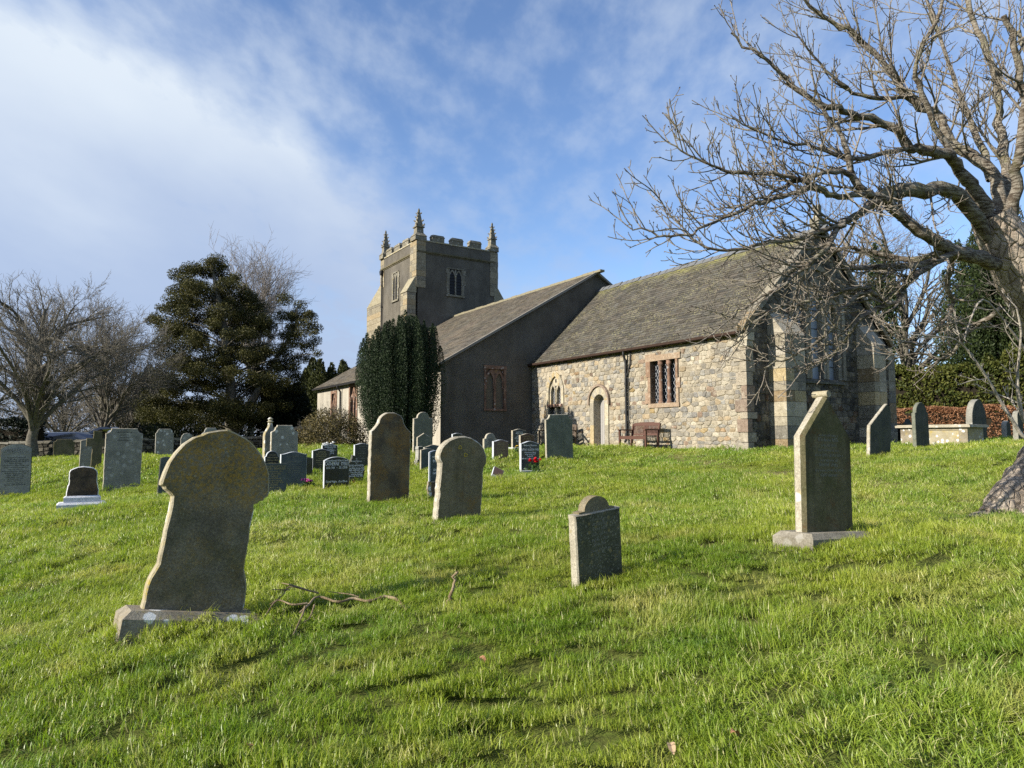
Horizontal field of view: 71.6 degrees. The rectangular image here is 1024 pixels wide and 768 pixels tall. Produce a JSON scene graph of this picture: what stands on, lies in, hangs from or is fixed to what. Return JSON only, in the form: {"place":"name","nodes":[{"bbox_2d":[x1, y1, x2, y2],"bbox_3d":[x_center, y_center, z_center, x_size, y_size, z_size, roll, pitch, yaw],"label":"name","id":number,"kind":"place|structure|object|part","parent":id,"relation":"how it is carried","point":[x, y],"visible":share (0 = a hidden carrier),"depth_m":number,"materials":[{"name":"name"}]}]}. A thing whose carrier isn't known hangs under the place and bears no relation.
{"place":"outdoors","nodes":[
{"label":"outdoors","id":0,"kind":"place"},
{"bbox_2d":[0,435,1023,767],"bbox_3d":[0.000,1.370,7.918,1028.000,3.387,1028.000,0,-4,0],"label":"ground","id":1,"kind":"structure","parent":0,"point":[594,738],"depth_m":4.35,"materials":[{"name":"green plant"}]},
{"bbox_2d":[0,345,18,410],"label":"bare tree","id":2,"kind":"object","parent":1,"relation":"on","point":[5,399],"visible":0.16,"depth_m":50.05,"materials":[{"name":"grey plant"}]},
{"bbox_2d":[0,444,32,496],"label":"headstone","id":3,"kind":"object","parent":1,"relation":"on","point":[15,466],"visible":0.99,"depth_m":16.45,"materials":[{"name":"stone"}]},
{"bbox_2d":[0,416,47,441],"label":"evergreen hedge","id":4,"kind":"object","parent":1,"relation":"on","point":[7,434],"visible":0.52,"depth_m":34.16,"materials":[{"name":"green plant"}]},
{"bbox_2d":[53,439,74,456],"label":"headstone","id":5,"kind":"object","parent":1,"relation":"on","point":[61,447],"visible":0.64,"depth_m":28.82,"materials":[{"name":"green stone"}]},
{"bbox_2d":[0,360,144,431],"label":"bare tree","id":6,"kind":"object","parent":1,"relation":"on","point":[63,421],"visible":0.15,"depth_m":54.38,"materials":[{"name":"grey plant"}]},
{"bbox_2d":[56,466,104,509],"bbox_3d":[-7.553,1.929,12.489,0.758,0.960,0.360,3,-5,-32],"label":"headstone","id":7,"kind":"object","parent":1,"relation":"on","point":[82,487],"visible":0.62,"depth_m":12.44,"materials":[{"name":"black stone"}]},
{"bbox_2d":[43,427,117,440],"bbox_3d":[-23.089,3.096,36.896,4.770,1.720,1.810,0,-4,-6],"label":"parked car","id":8,"kind":"object","parent":1,"relation":"on","point":[66,435],"visible":0.04,"depth_m":36.29,"materials":[{"name":"blue paint"}]},
{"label":"windows","id":9,"kind":"part","parent":8,"relation":"part of","materials":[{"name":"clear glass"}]},
{"bbox_2d":[79,439,91,466],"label":"headstone","id":10,"kind":"object","parent":1,"relation":"on","point":[85,455],"visible":0.32,"depth_m":19.80,"materials":[{"name":"stone"}]},
{"bbox_2d":[0,268,176,456],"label":"bare tree","id":11,"kind":"object","parent":1,"relation":"on","point":[38,383],"visible":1,"depth_m":30.43,"materials":[{"name":"grey plant"}]},
{"bbox_2d":[86,431,104,468],"bbox_3d":[-11.238,1.877,19.216,0.520,1.224,0.160,4,-6,-32],"label":"stone cross","id":12,"kind":"object","parent":1,"relation":"on","point":[96,442],"visible":0.65,"depth_m":19.15,"materials":[{"name":"grey stone"}]},
{"bbox_2d":[55,376,162,431],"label":"bare tree","id":13,"kind":"object","parent":1,"relation":"on","point":[122,421],"visible":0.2,"depth_m":49.31,"materials":[{"name":"grey plant"}]},
{"bbox_2d":[46,289,188,435],"bbox_3d":[-21.340,-0.510,38.413,8.306,9.558,8.108,0,-4,0],"label":"bare tree","id":14,"kind":"object","parent":1,"relation":"on","point":[119,405],"visible":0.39,"depth_m":37.87,"materials":[{"name":"grey plant"}]},
{"bbox_2d":[102,428,142,492],"bbox_3d":[-9.157,1.881,16.707,0.783,1.679,0.104,3,-6,-32],"label":"headstone","id":15,"kind":"object","parent":1,"relation":"on","point":[123,456],"visible":0.91,"depth_m":16.67,"materials":[{"name":"stone"}]},
{"bbox_2d":[0,377,260,435],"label":"distant wood","id":16,"kind":"object","parent":1,"relation":"on","point":[49,420],"depth_m":96.89,"materials":[{"name":"plant"}]},
{"bbox_2d":[0,436,262,456],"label":"dry stone wall","id":17,"kind":"structure","parent":1,"relation":"on","point":[45,447],"depth_m":31.41,"materials":[{"name":"grey stone"}]},
{"bbox_2d":[127,364,168,438],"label":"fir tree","id":18,"kind":"object","parent":1,"relation":"on","point":[137,424],"visible":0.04,"depth_m":57.08,"materials":[{"name":"green plant"}]},
{"bbox_2d":[157,457,169,494],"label":"headstone","id":19,"kind":"object","parent":1,"relation":"on","point":[163,462],"visible":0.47,"depth_m":14.45,"materials":[{"name":"stone"}]},
{"bbox_2d":[155,429,173,454],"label":"headstone","id":20,"kind":"object","parent":1,"relation":"on","point":[164,441],"visible":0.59,"depth_m":26.86,"materials":[{"name":"grey stone"}]},
{"bbox_2d":[180,433,192,444],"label":"headstone","id":21,"kind":"object","parent":1,"relation":"on","point":[185,437],"visible":0.34,"depth_m":25.32,"materials":[{"name":"grey stone"}]},
{"bbox_2d":[113,430,268,646],"bbox_3d":[-2.457,1.241,5.705,1.023,1.765,0.430,14,-14,-33],"label":"headstone","id":22,"kind":"object","parent":1,"relation":"on","point":[214,485],"visible":0.77,"depth_m":5.64,"materials":[{"name":"grey stone"}]},
{"bbox_2d":[141,421,259,438],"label":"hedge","id":23,"kind":"object","parent":1,"relation":"on","point":[153,427],"visible":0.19,"depth_m":48.18,"materials":[{"name":"green plant"}]},
{"bbox_2d":[202,428,216,433],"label":"headstone","id":24,"kind":"object","parent":1,"relation":"on","point":[209,429],"visible":0.21,"depth_m":27.36,"materials":[{"name":"grey stone"}]},
{"bbox_2d":[132,252,323,433],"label":"conifer","id":25,"kind":"object","parent":1,"relation":"on","point":[231,409],"visible":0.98,"depth_m":44.72,"materials":[{"name":"green plant"}]},
{"bbox_2d":[197,224,320,436],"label":"bare tree","id":26,"kind":"object","parent":1,"relation":"on","point":[264,290],"visible":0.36,"depth_m":62.16,"materials":[{"name":"grey plant"}]},
{"bbox_2d":[262,417,273,458],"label":"headstone","id":27,"kind":"object","parent":1,"relation":"on","point":[266,440],"visible":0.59,"depth_m":20.33,"materials":[{"name":"yellow stone"}]},
{"bbox_2d":[264,451,278,462],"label":"headstone","id":28,"kind":"object","parent":1,"relation":"on","point":[271,457],"visible":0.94,"depth_m":16.88,"materials":[{"name":"grey stone"}]},
{"bbox_2d":[266,463,286,491],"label":"headstone","id":29,"kind":"object","parent":1,"relation":"on","point":[277,472],"visible":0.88,"depth_m":13.70,"materials":[{"name":"stone"}]},
{"bbox_2d":[260,426,305,442],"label":"dry stone wall","id":30,"kind":"structure","parent":1,"relation":"on","point":[296,429],"depth_m":42.90,"materials":[{"name":"grey stone"}]},
{"bbox_2d":[254,378,313,436],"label":"yew tree","id":31,"kind":"object","parent":1,"relation":"on","point":[293,417],"visible":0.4,"depth_m":47.04,"materials":[{"name":"green plant"}]},
{"bbox_2d":[270,425,297,460],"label":"headstone","id":32,"kind":"object","parent":1,"relation":"on","point":[283,439],"visible":0.57,"depth_m":19.88,"materials":[{"name":"stone"}]},
{"bbox_2d":[280,452,306,487],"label":"headstone","id":33,"kind":"object","parent":1,"relation":"on","point":[296,462],"visible":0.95,"depth_m":15.48,"materials":[{"name":"grey stone"}]},
{"bbox_2d":[299,478,315,487],"bbox_3d":[-4.315,2.091,14.986,0.316,0.206,0.286,2,-5,-27],"label":"flower bunch","id":34,"kind":"object","parent":1,"relation":"on","point":[306,483],"visible":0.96,"depth_m":14.96,"materials":[{"name":"purple plant"}]},
{"bbox_2d":[306,457,312,475],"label":"headstone","id":35,"kind":"object","parent":1,"relation":"on","point":[309,466],"visible":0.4,"depth_m":16.91,"materials":[{"name":"stone"}]},
{"bbox_2d":[312,449,329,474],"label":"headstone","id":36,"kind":"object","parent":1,"relation":"on","point":[319,456],"visible":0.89,"depth_m":18.04,"materials":[{"name":"grey stone"}]},
{"bbox_2d":[301,357,351,435],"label":"yew tree","id":37,"kind":"object","parent":1,"relation":"on","point":[315,373],"visible":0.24,"depth_m":54.73,"materials":[{"name":"green plant"}]},
{"bbox_2d":[321,444,337,456],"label":"headstone","id":38,"kind":"object","parent":1,"relation":"on","point":[332,448],"visible":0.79,"depth_m":20.11,"materials":[{"name":"grey stone"}]},
{"bbox_2d":[294,404,368,446],"bbox_3d":[-6.830,1.586,26.973,2.948,1.927,2.918,-3,-5,31],"label":"round bush","id":39,"kind":"object","parent":1,"relation":"on","point":[333,423],"visible":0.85,"depth_m":26.49,"materials":[{"name":"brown plant"}]},
{"bbox_2d":[255,583,407,635],"bbox_3d":[-1.428,1.782,5.669,1.190,0.228,0.826,0,-4,0],"label":"fallen branch","id":40,"kind":"object","parent":1,"relation":"on","point":[302,611],"visible":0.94,"depth_m":5.94,"materials":[{"name":"brown wood"}]},
{"bbox_2d":[323,457,348,488],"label":"headstone","id":41,"kind":"object","parent":1,"relation":"on","point":[335,470],"visible":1,"depth_m":14.86,"materials":[{"name":"grey stone"}]},
{"bbox_2d":[349,455,364,483],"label":"headstone","id":42,"kind":"object","parent":1,"relation":"on","point":[356,467],"visible":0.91,"depth_m":16.26,"materials":[{"name":"stone"}]},
{"bbox_2d":[353,443,368,468],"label":"headstone","id":43,"kind":"object","parent":1,"relation":"on","point":[360,450],"visible":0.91,"depth_m":18.68,"materials":[{"name":"grey stone"}]},
{"bbox_2d":[367,412,410,502],"bbox_3d":[-2.135,1.355,12.338,0.747,1.720,0.120,4,-6,-32],"label":"headstone","id":44,"kind":"object","parent":1,"relation":"on","point":[388,470],"visible":0.79,"depth_m":12.28,"materials":[{"name":"stone"}]},
{"bbox_2d":[355,310,446,448],"bbox_3d":[-4.161,0.055,26.564,3.451,5.492,2.807,0,-4,0],"label":"irish yew","id":45,"kind":"object","parent":1,"relation":"on","point":[400,367],"visible":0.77,"depth_m":25.83,"materials":[{"name":"green plant"}]},
{"bbox_2d":[414,446,422,464],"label":"headstone","id":46,"kind":"object","parent":1,"relation":"on","point":[417,453],"visible":0.47,"depth_m":19.43,"materials":[{"name":"grey stone"}]},
{"bbox_2d":[412,412,432,452],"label":"headstone","id":47,"kind":"object","parent":1,"relation":"on","point":[422,422],"visible":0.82,"depth_m":23.40,"materials":[{"name":"stone"}]},
{"bbox_2d":[416,433,430,448],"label":"headstone","id":48,"kind":"object","parent":1,"relation":"on","point":[423,440],"visible":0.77,"depth_m":21.39,"materials":[{"name":"stone"}]},
{"bbox_2d":[420,448,432,468],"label":"headstone","id":49,"kind":"object","parent":1,"relation":"on","point":[424,455],"visible":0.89,"depth_m":17.83,"materials":[{"name":"stone"}]},
{"bbox_2d":[426,450,436,499],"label":"headstone","id":50,"kind":"object","parent":1,"relation":"on","point":[432,473],"visible":0.39,"depth_m":12.74,"materials":[{"name":"grey stone"}]},
{"bbox_2d":[424,445,438,449],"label":"headstone","id":51,"kind":"object","parent":1,"relation":"on","point":[434,447],"visible":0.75,"depth_m":18.88,"materials":[{"name":"stone"}]},
{"bbox_2d":[446,571,457,601],"bbox_3d":[-0.497,1.734,5.832,0.099,0.387,0.066,-2,-5,22],"label":"broken stick","id":52,"kind":"object","parent":1,"relation":"on","point":[453,587],"visible":0.64,"depth_m":5.83,"materials":[{"name":"brown wood"}]},
{"bbox_2d":[451,433,461,436],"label":"headstone","id":53,"kind":"object","parent":1,"relation":"on","point":[456,434],"visible":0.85,"depth_m":21.89,"materials":[{"name":"grey stone"}]},
{"bbox_2d":[432,436,485,523],"bbox_3d":[-0.770,1.470,10.355,0.795,1.425,0.154,9,-11,-31],"label":"headstone","id":54,"kind":"object","parent":1,"relation":"on","point":[461,461],"visible":0.77,"depth_m":10.29,"materials":[{"name":"stone"}]},
{"bbox_2d":[483,433,496,449],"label":"headstone","id":55,"kind":"object","parent":1,"relation":"on","point":[489,438],"visible":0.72,"depth_m":22.85,"materials":[{"name":"stone"}]},
{"bbox_2d":[491,466,503,477],"bbox_3d":[-0.315,1.953,15.531,0.240,0.250,0.076,27,-51,-9],"label":"grave tablet","id":56,"kind":"object","parent":1,"relation":"on","point":[496,471],"visible":0.79,"depth_m":15.51,"materials":[{"name":"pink stone"}]},
{"bbox_2d":[492,440,507,459],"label":"headstone","id":57,"kind":"object","parent":1,"relation":"on","point":[499,447],"visible":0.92,"depth_m":19.47,"materials":[{"name":"grey stone"}]},
{"bbox_2d":[508,429,525,448],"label":"headstone","id":58,"kind":"object","parent":1,"relation":"on","point":[515,433],"visible":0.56,"depth_m":22.33,"materials":[{"name":"stone"}]},
{"bbox_2d":[519,434,534,442],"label":"headstone","id":59,"kind":"object","parent":1,"relation":"on","point":[525,437],"visible":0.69,"depth_m":20.48,"materials":[{"name":"stone"}]},
{"bbox_2d":[518,441,538,472],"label":"headstone","id":60,"kind":"object","parent":1,"relation":"on","point":[528,450],"visible":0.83,"depth_m":17.34,"materials":[{"name":"grey stone"}]},
{"bbox_2d":[525,457,547,472],"bbox_3d":[0.558,1.946,17.006,0.521,0.397,0.358,-3,-5,33],"label":"flower bunch","id":61,"kind":"object","parent":1,"relation":"on","point":[534,465],"visible":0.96,"depth_m":16.96,"materials":[{"name":"red plant"}]},
{"bbox_2d":[538,424,576,445],"bbox_3d":[1.798,2.057,28.000,1.380,0.975,0.740,-3,-5,30],"label":"garden bench","id":62,"kind":"object","parent":1,"relation":"on","point":[574,430],"visible":0.23,"depth_m":27.98,"materials":[{"name":"brown wood"}]},
{"bbox_2d":[545,414,572,462],"bbox_3d":[1.321,1.620,19.927,0.930,1.534,0.070,1,-4,-32],"label":"headstone","id":63,"kind":"object","parent":1,"relation":"on","point":[558,436],"visible":0.72,"depth_m":19.89,"materials":[{"name":"stone"}]},
{"bbox_2d":[568,495,621,590],"bbox_3d":[0.759,1.516,6.378,0.556,1.024,0.104,-3,0,-36],"label":"headstone","id":64,"kind":"object","parent":1,"relation":"on","point":[594,536],"visible":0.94,"depth_m":6.31,"materials":[{"name":"stone"}]},
{"bbox_2d":[312,204,897,450],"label":"church","id":65,"kind":"structure","parent":1,"relation":"on","point":[596,356],"depth_m":27.38,"materials":[{"name":"stone"}]},
{"bbox_2d":[330,390,336,412],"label":"tracery window","id":66,"kind":"structure","parent":65,"relation":"in","point":[333,401],"depth_m":40.35,"materials":[{"name":"red stone"}]},
{"bbox_2d":[348,383,357,430],"bbox_3d":[-8.329,1.245,37.557,0.270,2.520,1.350,3,-5,-32],"label":"tracery window","id":67,"kind":"structure","parent":65,"relation":"in","point":[352,403],"depth_m":37.59,"materials":[{"name":"red stone"}]},
{"bbox_2d":[391,270,399,302],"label":"belfry window","id":68,"kind":"structure","parent":65,"relation":"in","point":[395,276],"depth_m":47.58,"materials":[{"name":"stone"}]},
{"bbox_2d":[446,267,465,297],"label":"belfry window","id":69,"kind":"structure","parent":65,"relation":"in","point":[455,278],"depth_m":46.05,"materials":[{"name":"stone"}]},
{"bbox_2d":[483,365,506,410],"bbox_3d":[-0.740,0.178,30.279,1.120,1.930,0.160,3,-5,-32],"label":"blocked window","id":70,"kind":"structure","parent":65,"relation":"in","point":[494,376],"depth_m":30.27,"materials":[{"name":"red stone"}]},
{"bbox_2d":[546,371,563,418],"bbox_3d":[1.891,0.660,29.820,0.280,2.380,1.240,3,-5,-32],"label":"lancet window","id":71,"kind":"structure","parent":65,"relation":"in","point":[555,386],"depth_m":29.83,"materials":[{"name":"stone"}]},
{"bbox_2d":[645,352,680,407],"bbox_3d":[5.276,-0.136,24.493,0.284,1.890,1.700,3,-5,-32],"label":"square window","id":72,"kind":"structure","parent":65,"relation":"in","point":[668,381],"depth_m":24.57,"materials":[{"name":"stone"}]},
{"bbox_2d":[788,264,846,384],"bbox_3d":[10.040,-1.986,23.588,2.920,3.980,0.390,3,-5,-32],"label":"east window","id":73,"kind":"structure","parent":65,"relation":"in","point":[832,371],"depth_m":23.69,"materials":[{"name":"glass"}]},
{"bbox_2d":[618,422,660,447],"bbox_3d":[4.343,1.786,24.217,0.740,0.975,1.380,3,-5,-32],"label":"garden bench","id":74,"kind":"object","parent":1,"relation":"on","point":[646,429],"visible":0.94,"depth_m":24.28,"materials":[{"name":"brown wood"}]},
{"bbox_2d":[667,742,675,754],"bbox_3d":[0.729,1.658,3.245,0.038,0.032,0.070,-5,7,-3],"label":"dead leaf","id":75,"kind":"object","parent":1,"relation":"on","point":[672,747],"visible":1,"depth_m":3.24,"materials":[{"name":"beige plant"}]},
{"bbox_2d":[588,0,1023,519],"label":"cherry tree","id":76,"kind":"object","parent":1,"relation":"on","point":[997,223],"visible":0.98,"depth_m":8.00,"materials":[{"name":"brown plant"}]},
{"bbox_2d":[773,390,872,554],"bbox_3d":[3.055,0.901,6.971,0.950,1.673,0.450,5,-7,-30],"label":"headstone","id":77,"kind":"object","parent":1,"relation":"on","point":[823,489],"visible":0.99,"depth_m":6.86,"materials":[{"name":"stone"}]},
{"bbox_2d":[737,150,940,361],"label":"bare tree","id":78,"kind":"object","parent":1,"relation":"on","point":[867,231],"visible":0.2,"depth_m":58.61,"materials":[{"name":"grey plant"}]},
{"bbox_2d":[866,404,890,456],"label":"headstone","id":79,"kind":"object","parent":1,"relation":"on","point":[879,433],"visible":0.73,"depth_m":16.56,"materials":[{"name":"stone"}]},
{"bbox_2d":[863,238,906,363],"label":"ivy tree","id":80,"kind":"object","parent":1,"relation":"on","point":[896,309],"visible":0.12,"depth_m":44.15,"materials":[{"name":"green plant"}]},
{"bbox_2d":[895,423,907,441],"bbox_3d":[14.296,1.970,26.420,0.672,1.022,1.108,-1,-5,15],"label":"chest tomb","id":81,"kind":"object","parent":1,"relation":"on","point":[899,435],"visible":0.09,"depth_m":25.94,"materials":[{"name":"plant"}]},
{"bbox_2d":[903,419,911,424],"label":"headstone","id":82,"kind":"object","parent":1,"relation":"on","point":[907,421],"visible":0.15,"depth_m":28.90,"materials":[{"name":"stone"}]},
{"bbox_2d":[911,402,929,446],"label":"headstone","id":83,"kind":"object","parent":1,"relation":"on","point":[920,425],"visible":0.7,"depth_m":19.87,"materials":[{"name":"grey stone"}]},
{"bbox_2d":[847,205,994,368],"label":"bare tree","id":84,"kind":"object","parent":1,"relation":"on","point":[906,311],"visible":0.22,"depth_m":47.45,"materials":[{"name":"grey plant"}]},
{"bbox_2d":[895,424,988,444],"bbox_3d":[13.740,1.834,22.726,1.190,1.050,2.290,3,-5,-32],"label":"chest tomb","id":85,"kind":"object","parent":1,"relation":"on","point":[955,433],"visible":0.52,"depth_m":22.08,"materials":[{"name":"yellow stone"}]},
{"bbox_2d":[884,290,1023,438],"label":"young tree","id":86,"kind":"object","parent":1,"relation":"on","point":[1019,409],"visible":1,"depth_m":8.06,"materials":[{"name":"brown plant"}]},
{"bbox_2d":[895,343,1023,412],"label":"evergreen hedge","id":87,"kind":"object","parent":1,"relation":"on","point":[942,388],"visible":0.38,"depth_m":38.90,"materials":[{"name":"green plant"}]},
{"bbox_2d":[897,404,1023,437],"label":"beech hedge","id":88,"kind":"object","parent":1,"relation":"on","point":[944,415],"visible":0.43,"depth_m":32.59,"materials":[{"name":"orange plant"}]},
{"bbox_2d":[924,269,1019,356],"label":"bare tree","id":89,"kind":"object","parent":1,"relation":"on","point":[989,282],"visible":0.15,"depth_m":40.22,"materials":[{"name":"plant"}]},
{"bbox_2d":[966,399,986,437],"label":"headstone","id":90,"kind":"object","parent":1,"relation":"on","point":[975,412],"visible":0.42,"depth_m":24.32,"materials":[{"name":"grey stone"}]},
{"bbox_2d":[933,208,1023,372],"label":"ivy tree","id":91,"kind":"object","parent":1,"relation":"on","point":[994,347],"visible":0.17,"depth_m":41.43,"materials":[{"name":"green plant"}]},
{"bbox_2d":[1001,421,1010,436],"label":"headstone","id":92,"kind":"object","parent":1,"relation":"on","point":[1006,428],"visible":0.57,"depth_m":29.85,"materials":[{"name":"grey stone"}]},
{"bbox_2d":[1012,411,1023,439],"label":"headstone","id":93,"kind":"object","parent":1,"relation":"on","point":[1017,419],"visible":0.48,"depth_m":23.86,"materials":[{"name":"grey stone"}]},
{"bbox_2d":[0,0,1023,432],"label":"sky","id":94,"kind":"structure","parent":0,"point":[129,129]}
]}

